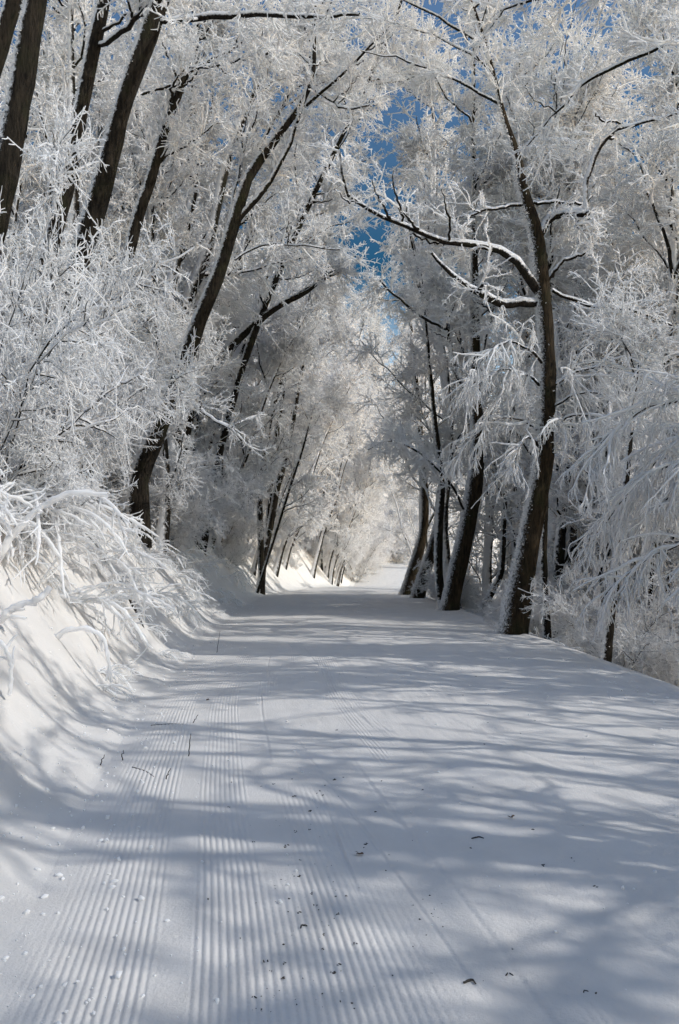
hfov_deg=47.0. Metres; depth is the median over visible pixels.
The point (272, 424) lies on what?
rimed wood tree
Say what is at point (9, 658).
rimed stalk
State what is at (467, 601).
frosted shrub
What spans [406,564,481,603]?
frosted shrub
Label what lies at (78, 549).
frosted bramble
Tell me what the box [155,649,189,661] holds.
frosted bramble
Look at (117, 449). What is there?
frosted shrub
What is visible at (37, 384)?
frosted shrub
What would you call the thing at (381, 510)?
frosted shrub
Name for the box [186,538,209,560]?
frosted bramble
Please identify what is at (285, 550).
frosted shrub
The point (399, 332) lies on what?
rimed wood tree
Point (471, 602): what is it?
frosted shrub
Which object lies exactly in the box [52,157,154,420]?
rimed wood tree
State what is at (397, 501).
frosted shrub
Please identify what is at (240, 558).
frosted shrub
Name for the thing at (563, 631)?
frosted shrub
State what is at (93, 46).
frosted tree
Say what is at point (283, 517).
frosted shrub
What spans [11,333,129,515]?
frosted shrub
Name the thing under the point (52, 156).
frosted shrub
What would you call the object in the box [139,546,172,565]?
frosted bramble
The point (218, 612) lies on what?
frosted bramble
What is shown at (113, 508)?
frosted bush
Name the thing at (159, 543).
frosted bramble
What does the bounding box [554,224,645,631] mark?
frosted tree
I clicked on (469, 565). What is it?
rimed wood tree
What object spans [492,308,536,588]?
rimed wood tree
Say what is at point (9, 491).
frosted bramble
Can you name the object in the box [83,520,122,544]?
frosted bramble
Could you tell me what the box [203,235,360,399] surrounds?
frosted tree
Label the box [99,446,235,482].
frosted shrub
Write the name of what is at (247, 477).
frosted shrub
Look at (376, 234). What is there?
sky
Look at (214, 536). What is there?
frosted shrub
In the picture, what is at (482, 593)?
frosted shrub
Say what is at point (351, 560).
rimed wood tree
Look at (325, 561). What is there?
frosted shrub
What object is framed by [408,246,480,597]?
frosted tree
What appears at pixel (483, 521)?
rimed wood tree
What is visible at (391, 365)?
rimed wood tree
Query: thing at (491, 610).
frosted shrub
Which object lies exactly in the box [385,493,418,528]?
frosted shrub
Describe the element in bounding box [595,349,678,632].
frosted tree
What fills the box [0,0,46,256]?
frosted tree
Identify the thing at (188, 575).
frosted bramble
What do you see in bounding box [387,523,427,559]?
frosted shrub
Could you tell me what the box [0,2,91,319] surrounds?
rimed wood tree
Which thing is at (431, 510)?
rimed wood tree
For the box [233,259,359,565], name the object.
rimed wood tree
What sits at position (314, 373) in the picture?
rimed wood tree
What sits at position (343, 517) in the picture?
rimed wood tree
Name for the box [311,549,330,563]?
frosted shrub
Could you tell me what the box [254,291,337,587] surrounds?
frosted tree
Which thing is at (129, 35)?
rimed wood tree
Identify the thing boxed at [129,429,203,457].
frosted shrub
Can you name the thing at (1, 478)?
frosted bramble
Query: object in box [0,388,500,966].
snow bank
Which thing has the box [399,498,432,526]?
frosted shrub
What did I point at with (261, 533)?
frosted shrub
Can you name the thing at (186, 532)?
frosted shrub
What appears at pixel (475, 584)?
frosted shrub
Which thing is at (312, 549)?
frosted shrub
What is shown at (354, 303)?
rimed wood tree
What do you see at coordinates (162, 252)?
rimed wood tree
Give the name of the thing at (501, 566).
frosted tree
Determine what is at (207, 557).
frosted bramble
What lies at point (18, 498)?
frosted bramble
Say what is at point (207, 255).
rimed wood tree
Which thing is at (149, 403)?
frosted shrub
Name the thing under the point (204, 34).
rimed wood tree
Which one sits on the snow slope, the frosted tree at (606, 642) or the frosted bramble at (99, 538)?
the frosted tree at (606, 642)
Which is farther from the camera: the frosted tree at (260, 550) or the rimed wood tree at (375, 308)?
the rimed wood tree at (375, 308)
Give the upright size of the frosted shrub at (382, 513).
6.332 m
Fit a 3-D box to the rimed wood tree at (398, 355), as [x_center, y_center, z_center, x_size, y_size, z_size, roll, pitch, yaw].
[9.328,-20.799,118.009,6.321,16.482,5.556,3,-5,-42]
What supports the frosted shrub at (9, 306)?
on the snow bank
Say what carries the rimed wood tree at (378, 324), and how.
on the snow bank
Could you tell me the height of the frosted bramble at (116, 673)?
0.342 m
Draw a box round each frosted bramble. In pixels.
[0,461,11,487]
[0,480,31,525]
[0,487,45,554]
[0,496,90,581]
[0,511,9,551]
[2,487,31,540]
[6,537,59,583]
[40,514,125,557]
[41,532,96,573]
[44,578,62,595]
[55,581,174,664]
[62,538,123,573]
[66,477,117,543]
[73,520,96,535]
[82,545,172,616]
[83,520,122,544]
[89,509,143,539]
[95,664,143,691]
[96,679,131,700]
[101,625,118,642]
[103,565,158,589]
[103,578,177,620]
[109,542,140,566]
[122,521,165,553]
[129,637,140,649]
[131,578,152,590]
[132,548,154,570]
[135,555,176,572]
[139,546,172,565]
[141,583,216,635]
[146,537,186,568]
[147,625,171,644]
[149,550,187,578]
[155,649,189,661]
[167,569,207,599]
[167,613,182,624]
[169,544,212,568]
[183,568,211,591]
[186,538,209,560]
[188,597,212,609]
[202,555,222,562]
[209,558,234,571]
[211,609,225,617]
[217,542,231,552]
[226,562,256,584]
[229,571,253,592]
[529,626,545,637]
[547,634,569,646]
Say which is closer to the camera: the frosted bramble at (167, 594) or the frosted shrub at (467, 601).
the frosted bramble at (167, 594)
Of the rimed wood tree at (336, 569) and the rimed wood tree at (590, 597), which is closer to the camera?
the rimed wood tree at (590, 597)
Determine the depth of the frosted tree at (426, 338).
25.27 m
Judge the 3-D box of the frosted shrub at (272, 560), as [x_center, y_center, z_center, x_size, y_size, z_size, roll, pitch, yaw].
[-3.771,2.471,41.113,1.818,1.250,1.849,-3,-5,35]
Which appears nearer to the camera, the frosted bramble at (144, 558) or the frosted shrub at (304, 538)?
the frosted bramble at (144, 558)
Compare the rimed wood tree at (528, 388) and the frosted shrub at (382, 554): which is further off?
the frosted shrub at (382, 554)
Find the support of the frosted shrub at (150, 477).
on the snow bank
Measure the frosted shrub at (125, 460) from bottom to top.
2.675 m
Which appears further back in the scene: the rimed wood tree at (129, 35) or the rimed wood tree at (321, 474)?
the rimed wood tree at (321, 474)
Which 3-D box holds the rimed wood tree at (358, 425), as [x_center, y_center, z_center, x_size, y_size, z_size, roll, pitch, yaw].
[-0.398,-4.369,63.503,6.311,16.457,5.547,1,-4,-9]
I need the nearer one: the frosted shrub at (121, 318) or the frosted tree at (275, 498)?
the frosted shrub at (121, 318)
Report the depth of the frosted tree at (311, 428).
32.90 m
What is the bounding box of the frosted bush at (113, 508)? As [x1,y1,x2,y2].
[0,469,158,603]
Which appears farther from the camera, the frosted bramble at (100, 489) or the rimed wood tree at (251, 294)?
the rimed wood tree at (251, 294)
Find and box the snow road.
[0,561,678,1023]
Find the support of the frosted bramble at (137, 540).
on the snow bank
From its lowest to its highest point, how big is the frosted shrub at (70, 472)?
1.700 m
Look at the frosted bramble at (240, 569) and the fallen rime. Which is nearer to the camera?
the fallen rime
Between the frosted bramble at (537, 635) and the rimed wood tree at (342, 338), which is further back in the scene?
the rimed wood tree at (342, 338)
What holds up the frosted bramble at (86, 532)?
on the snow bank
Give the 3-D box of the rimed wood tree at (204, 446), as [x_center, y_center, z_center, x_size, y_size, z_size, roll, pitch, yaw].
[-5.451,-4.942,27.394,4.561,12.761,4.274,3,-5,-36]
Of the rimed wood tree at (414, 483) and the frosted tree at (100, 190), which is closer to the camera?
the frosted tree at (100, 190)
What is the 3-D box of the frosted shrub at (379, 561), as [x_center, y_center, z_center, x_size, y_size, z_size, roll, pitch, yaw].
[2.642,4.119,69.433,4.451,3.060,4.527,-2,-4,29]
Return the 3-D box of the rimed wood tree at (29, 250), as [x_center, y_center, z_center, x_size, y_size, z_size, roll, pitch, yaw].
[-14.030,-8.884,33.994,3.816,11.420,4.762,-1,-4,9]
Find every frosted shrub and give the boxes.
[0,84,194,524]
[0,188,212,479]
[0,206,155,495]
[0,252,101,389]
[0,403,138,555]
[2,290,172,469]
[8,193,187,373]
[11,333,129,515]
[18,302,177,472]
[81,320,205,449]
[90,474,205,530]
[93,398,162,474]
[93,425,137,481]
[93,456,182,511]
[94,463,158,499]
[95,427,271,538]
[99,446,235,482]
[100,451,174,491]
[115,438,196,468]
[121,484,218,548]
[126,452,218,526]
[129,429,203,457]
[132,449,218,501]
[153,495,231,550]
[181,453,218,510]
[187,447,264,548]
[197,468,255,545]
[198,513,223,542]
[210,462,260,529]
[212,538,257,565]
[215,511,263,555]
[216,540,265,557]
[223,483,267,541]
[223,491,269,520]
[223,498,273,546]
[225,481,291,542]
[225,536,254,567]
[231,516,264,546]
[264,501,299,541]
[268,549,283,566]
[271,535,310,557]
[288,552,302,569]
[289,528,306,545]
[296,524,316,545]
[299,534,336,559]
[303,527,333,560]
[308,541,335,565]
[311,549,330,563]
[344,527,398,581]
[345,547,364,578]
[347,545,403,574]
[356,517,393,534]
[362,523,396,558]
[363,498,390,540]
[364,552,392,572]
[366,497,386,536]
[370,514,396,538]
[371,501,418,544]
[374,509,412,547]
[378,521,402,563]
[380,487,418,513]
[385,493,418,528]
[386,495,417,542]
[386,530,413,563]
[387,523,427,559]
[389,493,418,530]
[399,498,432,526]
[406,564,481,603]
[412,559,475,598]
[425,571,492,607]
[427,579,478,606]
[460,598,500,609]
[463,582,499,607]
[466,563,504,608]
[467,582,535,614]
[469,577,536,614]
[480,578,567,621]
[481,594,498,618]
[486,574,678,669]
[488,582,565,637]
[498,594,571,636]
[518,563,678,684]
[530,604,567,636]
[563,587,642,649]
[583,605,678,684]
[613,603,678,686]
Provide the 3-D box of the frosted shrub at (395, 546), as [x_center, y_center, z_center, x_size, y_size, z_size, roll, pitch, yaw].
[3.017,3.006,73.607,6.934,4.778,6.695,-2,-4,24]
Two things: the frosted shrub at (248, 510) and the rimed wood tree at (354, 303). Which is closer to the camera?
the frosted shrub at (248, 510)
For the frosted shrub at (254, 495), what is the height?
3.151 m
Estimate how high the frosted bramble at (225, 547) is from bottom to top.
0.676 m
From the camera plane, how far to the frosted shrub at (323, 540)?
52.28 m
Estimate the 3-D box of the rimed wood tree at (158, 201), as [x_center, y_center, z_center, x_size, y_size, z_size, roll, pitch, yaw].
[-4.751,-5.499,19.372,3.829,13.380,3.820,-1,-4,18]
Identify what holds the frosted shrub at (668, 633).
on the snow slope
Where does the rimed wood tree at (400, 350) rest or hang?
on the snow bank
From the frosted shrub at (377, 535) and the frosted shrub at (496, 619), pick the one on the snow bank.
the frosted shrub at (377, 535)
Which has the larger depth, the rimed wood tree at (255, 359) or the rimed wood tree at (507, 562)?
the rimed wood tree at (255, 359)
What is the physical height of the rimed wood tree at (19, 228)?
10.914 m
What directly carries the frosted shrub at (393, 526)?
on the snow bank
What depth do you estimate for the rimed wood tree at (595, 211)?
24.73 m
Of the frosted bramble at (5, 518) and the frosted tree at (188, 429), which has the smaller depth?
the frosted bramble at (5, 518)
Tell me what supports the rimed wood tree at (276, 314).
on the snow bank
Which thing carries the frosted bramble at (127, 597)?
on the snow bank
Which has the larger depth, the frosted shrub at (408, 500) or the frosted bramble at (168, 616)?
the frosted shrub at (408, 500)
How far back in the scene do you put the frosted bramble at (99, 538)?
9.64 m
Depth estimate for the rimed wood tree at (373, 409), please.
83.38 m
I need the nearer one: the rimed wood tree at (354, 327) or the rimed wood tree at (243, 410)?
the rimed wood tree at (243, 410)
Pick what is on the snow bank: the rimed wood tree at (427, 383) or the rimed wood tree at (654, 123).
the rimed wood tree at (427, 383)
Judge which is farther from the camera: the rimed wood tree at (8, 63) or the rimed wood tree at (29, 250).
the rimed wood tree at (29, 250)
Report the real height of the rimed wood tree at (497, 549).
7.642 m
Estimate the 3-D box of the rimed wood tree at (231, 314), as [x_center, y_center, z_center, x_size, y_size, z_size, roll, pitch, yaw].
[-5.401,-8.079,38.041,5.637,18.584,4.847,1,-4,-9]
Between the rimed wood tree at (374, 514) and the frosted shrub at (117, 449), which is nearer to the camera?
the frosted shrub at (117, 449)
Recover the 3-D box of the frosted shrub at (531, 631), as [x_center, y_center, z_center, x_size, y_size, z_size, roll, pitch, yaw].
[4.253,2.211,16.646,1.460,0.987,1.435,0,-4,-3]
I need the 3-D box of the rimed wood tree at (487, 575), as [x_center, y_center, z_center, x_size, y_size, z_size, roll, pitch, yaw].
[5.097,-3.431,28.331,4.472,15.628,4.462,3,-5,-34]
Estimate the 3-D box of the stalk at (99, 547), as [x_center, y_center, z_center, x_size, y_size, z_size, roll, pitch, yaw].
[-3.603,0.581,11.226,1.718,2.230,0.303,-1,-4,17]
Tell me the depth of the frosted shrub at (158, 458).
22.05 m
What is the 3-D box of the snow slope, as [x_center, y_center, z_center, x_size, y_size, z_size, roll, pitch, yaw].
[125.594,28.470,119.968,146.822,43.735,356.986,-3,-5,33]
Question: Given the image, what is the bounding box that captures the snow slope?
[426,562,678,696]
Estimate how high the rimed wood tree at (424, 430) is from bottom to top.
21.708 m
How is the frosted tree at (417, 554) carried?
on the snow road
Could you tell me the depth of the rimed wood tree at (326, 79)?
25.00 m
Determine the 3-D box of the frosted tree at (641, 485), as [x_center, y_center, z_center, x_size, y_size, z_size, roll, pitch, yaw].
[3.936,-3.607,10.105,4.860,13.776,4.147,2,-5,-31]
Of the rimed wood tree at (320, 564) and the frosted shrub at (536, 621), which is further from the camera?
the rimed wood tree at (320, 564)
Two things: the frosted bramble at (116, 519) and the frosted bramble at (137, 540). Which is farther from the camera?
the frosted bramble at (137, 540)
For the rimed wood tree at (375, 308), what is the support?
on the snow bank
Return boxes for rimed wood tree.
[0,0,114,318]
[0,0,125,343]
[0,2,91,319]
[0,11,15,87]
[0,189,42,306]
[1,198,37,268]
[20,202,45,301]
[50,32,153,481]
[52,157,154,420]
[76,15,224,557]
[86,0,207,444]
[88,109,145,410]
[95,0,270,545]
[117,0,395,454]
[130,199,264,549]
[131,160,181,416]
[132,0,379,454]
[158,166,226,418]
[180,167,273,484]
[181,154,278,470]
[196,310,271,549]
[197,246,368,548]
[200,100,371,465]
[204,2,389,410]
[228,217,326,530]
[230,288,369,542]
[231,234,307,519]
[232,349,292,507]
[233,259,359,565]
[250,368,364,575]
[272,324,403,576]
[276,380,379,569]
[288,321,372,510]
[307,348,329,433]
[308,310,360,570]
[308,396,350,571]
[310,297,367,570]
[310,384,398,577]
[312,378,391,557]
[316,353,363,504]
[316,384,407,578]
[318,428,369,505]
[320,411,405,584]
[324,287,347,353]
[327,440,397,575]
[330,451,404,585]
[331,364,374,480]
[332,305,372,463]
[334,480,373,578]
[335,429,415,585]
[340,416,399,583]
[344,15,506,607]
[344,287,365,341]
[347,175,484,596]
[348,290,392,413]
[349,430,415,558]
[354,311,383,426]
[357,266,389,389]
[363,366,387,429]
[366,405,398,505]
[368,292,398,413]
[368,304,395,416]
[374,383,388,420]
[375,455,418,563]
[378,344,401,506]
[384,323,406,387]
[384,497,410,566]
[385,448,452,572]
[387,351,412,484]
[390,348,410,482]
[391,336,408,384]
[392,297,415,386]
[393,323,438,447]
[408,332,439,487]
[417,400,442,518]
[421,218,530,602]
[444,10,593,556]
[448,446,481,551]
[448,486,481,579]
[454,474,484,573]
[462,0,654,641]
[462,398,499,499]
[463,476,483,579]
[470,396,530,582]
[479,501,500,560]
[483,359,589,618]
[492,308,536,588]
[493,540,506,571]
[506,242,613,600]
[512,64,663,588]
[514,31,666,590]
[528,214,678,634]
[552,109,678,620]
[554,0,678,634]
[559,345,677,632]
[580,73,678,590]
[626,271,678,665]
[661,199,678,212]
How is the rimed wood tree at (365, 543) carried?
on the snow bank
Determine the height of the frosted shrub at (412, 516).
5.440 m
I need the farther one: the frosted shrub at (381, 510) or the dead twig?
the frosted shrub at (381, 510)
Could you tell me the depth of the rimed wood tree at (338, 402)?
61.75 m
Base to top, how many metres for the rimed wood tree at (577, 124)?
18.860 m
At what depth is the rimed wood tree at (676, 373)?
17.55 m
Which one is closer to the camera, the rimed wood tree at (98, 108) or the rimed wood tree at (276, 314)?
the rimed wood tree at (98, 108)
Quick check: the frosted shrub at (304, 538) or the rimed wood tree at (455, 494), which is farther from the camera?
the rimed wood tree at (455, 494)
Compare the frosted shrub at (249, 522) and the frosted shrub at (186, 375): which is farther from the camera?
the frosted shrub at (249, 522)
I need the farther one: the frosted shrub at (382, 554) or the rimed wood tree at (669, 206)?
the frosted shrub at (382, 554)
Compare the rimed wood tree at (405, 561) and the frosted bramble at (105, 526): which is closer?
the frosted bramble at (105, 526)
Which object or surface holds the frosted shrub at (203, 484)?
on the snow bank
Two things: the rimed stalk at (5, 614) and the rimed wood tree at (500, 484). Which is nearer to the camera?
the rimed stalk at (5, 614)
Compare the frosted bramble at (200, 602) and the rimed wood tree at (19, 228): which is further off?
the rimed wood tree at (19, 228)
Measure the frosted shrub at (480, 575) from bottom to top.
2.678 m
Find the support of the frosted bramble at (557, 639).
on the snow slope
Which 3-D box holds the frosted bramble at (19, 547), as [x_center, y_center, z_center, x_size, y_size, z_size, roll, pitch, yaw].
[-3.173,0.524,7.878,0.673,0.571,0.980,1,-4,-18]
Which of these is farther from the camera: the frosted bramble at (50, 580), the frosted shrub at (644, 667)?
the frosted shrub at (644, 667)
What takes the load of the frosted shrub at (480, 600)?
on the snow slope
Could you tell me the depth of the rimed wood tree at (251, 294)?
34.78 m
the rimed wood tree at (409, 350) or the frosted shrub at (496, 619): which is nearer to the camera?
the frosted shrub at (496, 619)
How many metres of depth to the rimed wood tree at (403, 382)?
96.33 m
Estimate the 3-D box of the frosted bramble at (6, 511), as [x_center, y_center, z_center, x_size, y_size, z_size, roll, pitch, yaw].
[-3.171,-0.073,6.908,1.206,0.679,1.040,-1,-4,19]
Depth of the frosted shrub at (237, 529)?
33.38 m
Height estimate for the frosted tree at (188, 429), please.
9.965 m
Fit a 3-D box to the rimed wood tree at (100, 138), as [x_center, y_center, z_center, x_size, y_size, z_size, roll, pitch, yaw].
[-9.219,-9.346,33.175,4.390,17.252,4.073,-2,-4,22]
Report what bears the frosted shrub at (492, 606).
on the snow slope
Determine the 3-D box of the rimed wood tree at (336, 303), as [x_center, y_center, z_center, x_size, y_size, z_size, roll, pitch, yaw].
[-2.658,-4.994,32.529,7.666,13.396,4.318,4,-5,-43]
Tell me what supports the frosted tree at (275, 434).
on the snow bank
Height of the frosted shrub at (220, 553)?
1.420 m
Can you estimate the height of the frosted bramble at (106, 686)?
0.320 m
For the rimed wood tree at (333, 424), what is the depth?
41.77 m
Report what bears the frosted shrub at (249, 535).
on the snow bank
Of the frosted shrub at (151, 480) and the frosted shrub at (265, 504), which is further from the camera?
the frosted shrub at (265, 504)
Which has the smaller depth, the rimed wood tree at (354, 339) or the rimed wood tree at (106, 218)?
the rimed wood tree at (106, 218)
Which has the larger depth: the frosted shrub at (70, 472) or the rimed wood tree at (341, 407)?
the rimed wood tree at (341, 407)
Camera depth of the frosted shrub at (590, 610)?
14.26 m
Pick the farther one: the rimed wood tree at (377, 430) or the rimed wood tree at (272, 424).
the rimed wood tree at (377, 430)
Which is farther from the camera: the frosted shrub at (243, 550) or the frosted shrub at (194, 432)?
the frosted shrub at (243, 550)
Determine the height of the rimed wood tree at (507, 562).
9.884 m
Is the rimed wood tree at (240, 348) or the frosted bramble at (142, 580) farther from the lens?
the rimed wood tree at (240, 348)
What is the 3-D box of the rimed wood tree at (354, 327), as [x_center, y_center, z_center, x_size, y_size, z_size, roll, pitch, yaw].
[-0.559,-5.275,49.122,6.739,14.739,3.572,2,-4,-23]
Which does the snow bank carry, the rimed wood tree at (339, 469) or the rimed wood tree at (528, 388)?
the rimed wood tree at (339, 469)
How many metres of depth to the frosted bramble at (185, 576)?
17.43 m
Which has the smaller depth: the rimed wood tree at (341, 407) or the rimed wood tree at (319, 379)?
the rimed wood tree at (341, 407)
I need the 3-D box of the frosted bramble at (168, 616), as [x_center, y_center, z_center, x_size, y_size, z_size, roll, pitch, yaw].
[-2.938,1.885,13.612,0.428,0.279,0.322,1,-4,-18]
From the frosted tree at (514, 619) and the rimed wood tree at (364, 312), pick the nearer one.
the frosted tree at (514, 619)
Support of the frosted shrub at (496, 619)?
on the snow slope
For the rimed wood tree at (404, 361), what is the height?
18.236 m
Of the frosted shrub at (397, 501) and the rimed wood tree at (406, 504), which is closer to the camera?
the rimed wood tree at (406, 504)
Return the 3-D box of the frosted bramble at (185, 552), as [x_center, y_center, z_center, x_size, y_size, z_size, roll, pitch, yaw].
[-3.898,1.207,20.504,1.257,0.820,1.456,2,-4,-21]
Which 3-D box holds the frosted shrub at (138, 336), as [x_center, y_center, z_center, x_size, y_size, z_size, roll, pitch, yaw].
[-7.309,-3.095,17.206,7.985,5.050,6.028,-2,-4,21]
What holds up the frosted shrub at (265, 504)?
on the snow bank
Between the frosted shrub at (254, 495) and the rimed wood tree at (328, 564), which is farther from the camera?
the rimed wood tree at (328, 564)
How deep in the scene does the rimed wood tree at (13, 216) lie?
18.25 m
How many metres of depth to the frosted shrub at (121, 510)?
19.69 m
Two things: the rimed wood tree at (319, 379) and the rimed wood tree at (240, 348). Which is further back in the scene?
the rimed wood tree at (319, 379)
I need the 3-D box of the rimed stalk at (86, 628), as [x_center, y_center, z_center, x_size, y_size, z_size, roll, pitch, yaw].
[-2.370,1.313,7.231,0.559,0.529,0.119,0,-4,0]
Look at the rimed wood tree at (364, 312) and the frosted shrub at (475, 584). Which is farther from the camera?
the rimed wood tree at (364, 312)
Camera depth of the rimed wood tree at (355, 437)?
46.83 m
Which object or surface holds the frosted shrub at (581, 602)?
on the snow slope
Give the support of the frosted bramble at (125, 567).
on the snow bank
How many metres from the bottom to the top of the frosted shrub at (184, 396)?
3.729 m
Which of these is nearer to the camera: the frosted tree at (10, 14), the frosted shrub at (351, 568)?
the frosted tree at (10, 14)
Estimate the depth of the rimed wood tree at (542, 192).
21.93 m
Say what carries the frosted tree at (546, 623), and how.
on the snow slope
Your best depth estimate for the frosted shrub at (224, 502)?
25.47 m
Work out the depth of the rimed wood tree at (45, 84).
16.00 m
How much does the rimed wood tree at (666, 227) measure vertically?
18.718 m
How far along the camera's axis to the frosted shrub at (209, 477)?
24.84 m
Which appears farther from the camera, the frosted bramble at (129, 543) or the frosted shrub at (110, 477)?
the frosted shrub at (110, 477)
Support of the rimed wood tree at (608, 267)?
on the snow slope
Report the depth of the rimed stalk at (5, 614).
5.99 m
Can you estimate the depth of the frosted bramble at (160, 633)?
11.20 m
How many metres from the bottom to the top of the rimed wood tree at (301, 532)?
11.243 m
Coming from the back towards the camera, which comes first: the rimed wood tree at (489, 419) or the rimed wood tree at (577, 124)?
the rimed wood tree at (489, 419)
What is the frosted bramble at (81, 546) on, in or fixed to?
on the snow bank
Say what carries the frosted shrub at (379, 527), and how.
on the snow bank
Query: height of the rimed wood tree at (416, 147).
22.118 m
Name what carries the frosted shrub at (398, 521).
on the snow bank
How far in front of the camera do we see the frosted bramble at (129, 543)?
13.42 m
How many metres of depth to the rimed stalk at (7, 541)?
7.39 m
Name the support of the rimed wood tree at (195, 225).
on the snow bank
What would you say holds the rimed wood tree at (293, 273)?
on the snow bank
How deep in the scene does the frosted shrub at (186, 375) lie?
10.93 m
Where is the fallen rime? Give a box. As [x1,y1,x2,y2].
[0,583,677,1023]
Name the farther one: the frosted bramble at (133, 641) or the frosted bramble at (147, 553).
the frosted bramble at (147, 553)
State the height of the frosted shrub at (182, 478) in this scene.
3.177 m
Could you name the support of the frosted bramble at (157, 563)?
on the snow bank
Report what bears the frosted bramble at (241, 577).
on the snow bank
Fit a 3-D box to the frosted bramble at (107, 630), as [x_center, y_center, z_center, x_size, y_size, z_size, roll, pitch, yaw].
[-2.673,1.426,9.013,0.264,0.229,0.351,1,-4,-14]
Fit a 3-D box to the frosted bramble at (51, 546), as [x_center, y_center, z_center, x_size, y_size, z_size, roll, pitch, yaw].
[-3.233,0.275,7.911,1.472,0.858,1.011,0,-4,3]
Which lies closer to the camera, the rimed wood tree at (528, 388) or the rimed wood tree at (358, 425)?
the rimed wood tree at (528, 388)
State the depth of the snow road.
3.57 m
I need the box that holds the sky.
[0,0,678,403]
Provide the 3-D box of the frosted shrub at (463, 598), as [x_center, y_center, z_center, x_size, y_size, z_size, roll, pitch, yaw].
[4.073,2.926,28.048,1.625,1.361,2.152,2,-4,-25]
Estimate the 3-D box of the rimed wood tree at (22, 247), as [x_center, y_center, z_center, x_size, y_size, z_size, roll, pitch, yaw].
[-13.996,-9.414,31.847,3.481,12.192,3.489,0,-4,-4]
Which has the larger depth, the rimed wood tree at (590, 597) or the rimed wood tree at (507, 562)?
the rimed wood tree at (507, 562)
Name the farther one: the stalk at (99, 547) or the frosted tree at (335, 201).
the frosted tree at (335, 201)
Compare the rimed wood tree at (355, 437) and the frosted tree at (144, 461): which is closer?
the frosted tree at (144, 461)
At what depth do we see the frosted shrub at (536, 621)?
15.94 m
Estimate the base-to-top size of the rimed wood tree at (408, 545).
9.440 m
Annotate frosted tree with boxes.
[0,0,22,76]
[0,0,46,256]
[16,0,387,478]
[25,0,203,339]
[79,0,315,479]
[125,0,418,547]
[159,214,247,460]
[198,0,449,554]
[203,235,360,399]
[244,274,329,594]
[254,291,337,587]
[255,387,348,593]
[259,297,313,580]
[308,0,678,634]
[357,0,555,610]
[373,307,456,594]
[393,248,468,605]
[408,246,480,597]
[433,0,678,652]
[454,405,535,612]
[494,290,600,637]
[502,360,586,639]
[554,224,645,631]
[560,249,678,662]
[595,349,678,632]
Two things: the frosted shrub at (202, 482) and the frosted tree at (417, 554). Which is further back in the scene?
the frosted tree at (417, 554)
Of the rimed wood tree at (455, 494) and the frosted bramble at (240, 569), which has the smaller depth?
the frosted bramble at (240, 569)
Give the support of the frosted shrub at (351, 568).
on the snow bank
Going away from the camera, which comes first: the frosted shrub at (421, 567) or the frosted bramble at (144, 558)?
the frosted bramble at (144, 558)
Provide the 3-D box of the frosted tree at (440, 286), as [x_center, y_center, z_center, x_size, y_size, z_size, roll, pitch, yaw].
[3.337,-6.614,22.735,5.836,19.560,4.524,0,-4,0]
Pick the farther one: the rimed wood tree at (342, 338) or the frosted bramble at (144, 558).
the rimed wood tree at (342, 338)
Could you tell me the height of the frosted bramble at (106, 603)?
0.915 m
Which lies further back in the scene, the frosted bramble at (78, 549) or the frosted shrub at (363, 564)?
the frosted shrub at (363, 564)
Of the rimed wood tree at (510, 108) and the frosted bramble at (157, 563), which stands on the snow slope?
the rimed wood tree at (510, 108)
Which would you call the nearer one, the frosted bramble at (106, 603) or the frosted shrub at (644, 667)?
the frosted bramble at (106, 603)
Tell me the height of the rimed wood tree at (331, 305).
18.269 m
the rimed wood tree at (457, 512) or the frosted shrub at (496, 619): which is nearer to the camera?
the frosted shrub at (496, 619)
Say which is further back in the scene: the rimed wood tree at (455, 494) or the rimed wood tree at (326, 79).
the rimed wood tree at (455, 494)
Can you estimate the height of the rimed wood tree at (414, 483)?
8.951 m
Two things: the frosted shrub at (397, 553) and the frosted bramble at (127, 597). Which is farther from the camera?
the frosted shrub at (397, 553)
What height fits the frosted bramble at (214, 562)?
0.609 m
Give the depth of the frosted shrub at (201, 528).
21.92 m
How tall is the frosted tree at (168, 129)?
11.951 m
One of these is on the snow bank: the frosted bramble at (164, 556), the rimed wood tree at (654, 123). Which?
the frosted bramble at (164, 556)
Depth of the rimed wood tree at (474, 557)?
77.98 m
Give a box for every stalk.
[0,489,107,562]
[0,585,51,624]
[0,634,16,695]
[54,625,112,682]
[85,528,143,626]
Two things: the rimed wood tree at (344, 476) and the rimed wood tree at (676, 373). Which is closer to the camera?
the rimed wood tree at (676, 373)
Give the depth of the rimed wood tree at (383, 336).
117.12 m
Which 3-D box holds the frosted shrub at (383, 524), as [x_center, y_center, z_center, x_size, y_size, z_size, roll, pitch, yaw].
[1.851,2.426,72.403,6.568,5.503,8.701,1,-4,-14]
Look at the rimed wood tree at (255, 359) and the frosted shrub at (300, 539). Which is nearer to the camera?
the rimed wood tree at (255, 359)
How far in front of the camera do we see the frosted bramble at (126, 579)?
11.50 m
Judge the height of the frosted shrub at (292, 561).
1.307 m
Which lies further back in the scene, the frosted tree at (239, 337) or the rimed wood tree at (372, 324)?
the rimed wood tree at (372, 324)
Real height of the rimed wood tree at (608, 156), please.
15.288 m
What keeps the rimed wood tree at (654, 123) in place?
on the snow slope
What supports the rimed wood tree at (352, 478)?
on the snow bank
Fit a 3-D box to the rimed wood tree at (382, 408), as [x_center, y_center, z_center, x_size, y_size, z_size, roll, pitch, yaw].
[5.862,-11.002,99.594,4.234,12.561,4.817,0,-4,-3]
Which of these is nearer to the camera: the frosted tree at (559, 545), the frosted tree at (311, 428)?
the frosted tree at (559, 545)

